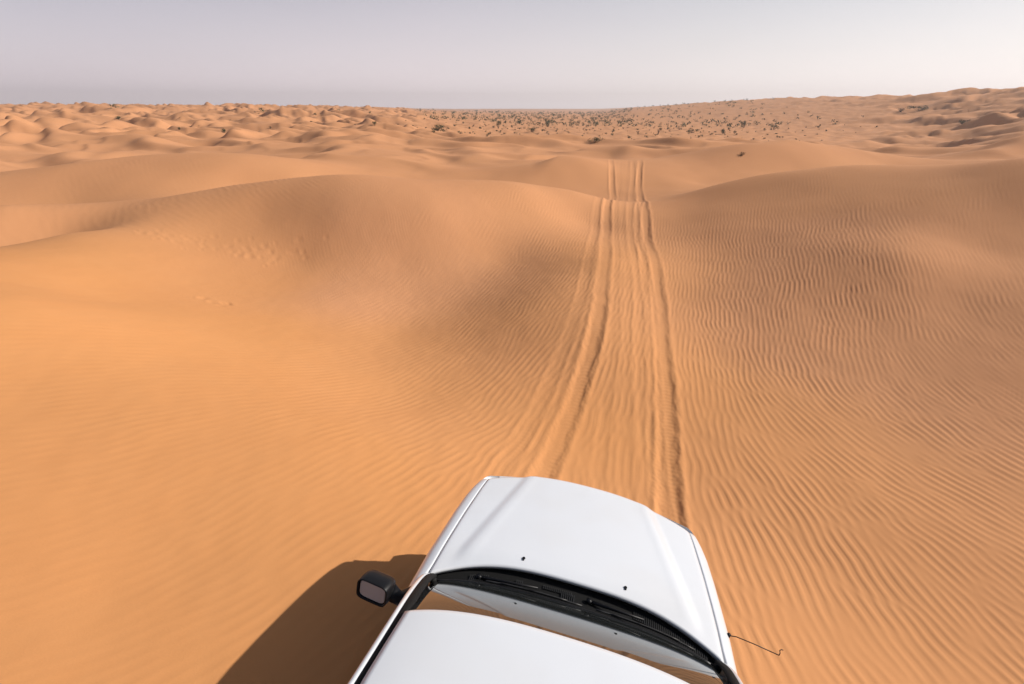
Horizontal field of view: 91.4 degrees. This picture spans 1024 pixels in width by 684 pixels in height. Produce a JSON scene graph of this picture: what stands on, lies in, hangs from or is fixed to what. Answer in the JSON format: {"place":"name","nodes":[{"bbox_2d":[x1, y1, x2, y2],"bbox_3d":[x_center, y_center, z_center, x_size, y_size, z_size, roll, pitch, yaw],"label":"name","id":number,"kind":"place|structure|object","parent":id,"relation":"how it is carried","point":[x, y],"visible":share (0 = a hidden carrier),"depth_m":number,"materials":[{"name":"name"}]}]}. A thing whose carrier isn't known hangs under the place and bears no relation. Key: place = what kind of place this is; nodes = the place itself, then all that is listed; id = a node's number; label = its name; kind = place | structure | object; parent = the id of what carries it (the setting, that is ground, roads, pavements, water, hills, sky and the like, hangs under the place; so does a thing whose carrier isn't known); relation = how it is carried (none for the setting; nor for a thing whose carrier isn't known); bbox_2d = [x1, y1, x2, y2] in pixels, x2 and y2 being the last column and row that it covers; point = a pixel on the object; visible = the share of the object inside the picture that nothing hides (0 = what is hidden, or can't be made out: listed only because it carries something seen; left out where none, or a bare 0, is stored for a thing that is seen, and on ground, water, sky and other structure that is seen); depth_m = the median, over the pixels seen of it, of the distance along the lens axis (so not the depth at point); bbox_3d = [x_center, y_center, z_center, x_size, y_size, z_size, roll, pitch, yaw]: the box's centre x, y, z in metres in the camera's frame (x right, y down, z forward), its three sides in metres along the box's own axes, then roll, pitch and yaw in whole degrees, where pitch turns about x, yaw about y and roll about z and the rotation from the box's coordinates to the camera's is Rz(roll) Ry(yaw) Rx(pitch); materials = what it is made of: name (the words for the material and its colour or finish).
{"place":"outdoors","nodes":[
{"label":"outdoors","id":0,"kind":"place"},
{"bbox_2d":[0,87,1023,683],"bbox_3d":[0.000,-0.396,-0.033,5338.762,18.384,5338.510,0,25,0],"label":"sand ground","id":1,"kind":"structure","parent":0,"point":[278,389],"depth_m":8.10,"materials":[{"name":"orange sand"}]},
{"bbox_2d":[431,124,443,130],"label":"desert shrub","id":2,"kind":"object","parent":1,"relation":"on","point":[440,127],"visible":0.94,"depth_m":103.67,"materials":[{"name":"green plant"}]},
{"bbox_2d":[109,97,862,127],"bbox_3d":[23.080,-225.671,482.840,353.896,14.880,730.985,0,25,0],"label":"distant scrub","id":3,"kind":"object","parent":1,"relation":"on","point":[553,114],"visible":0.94,"depth_m":257.88,"materials":[{"name":"green plant"}]},
{"bbox_2d":[545,119,553,126],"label":"desert shrub","id":4,"kind":"object","parent":1,"relation":"on","point":[546,121],"visible":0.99,"depth_m":185.00,"materials":[{"name":"green plant"}]},
{"bbox_2d":[348,476,782,683],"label":"off road car","id":5,"kind":"object","parent":1,"relation":"on","point":[536,580],"visible":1,"depth_m":2.81,"materials":[{"name":"white paint"}]},
{"bbox_2d":[587,137,603,141],"bbox_3d":[10.259,-24.976,61.804,1.716,0.824,2.648,-21,33,-38],"label":"desert shrub","id":6,"kind":"object","parent":1,"relation":"on","point":[595,139],"visible":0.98,"depth_m":61.72,"materials":[{"name":"grey plant"}]},
{"bbox_2d":[907,105,927,110],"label":"desert shrub","id":7,"kind":"object","parent":1,"relation":"on","point":[921,108],"visible":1,"depth_m":170.32,"materials":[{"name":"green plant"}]},
{"bbox_2d":[0,0,1023,108],"label":"sky","id":8,"kind":"structure","parent":0,"point":[430,54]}
]}

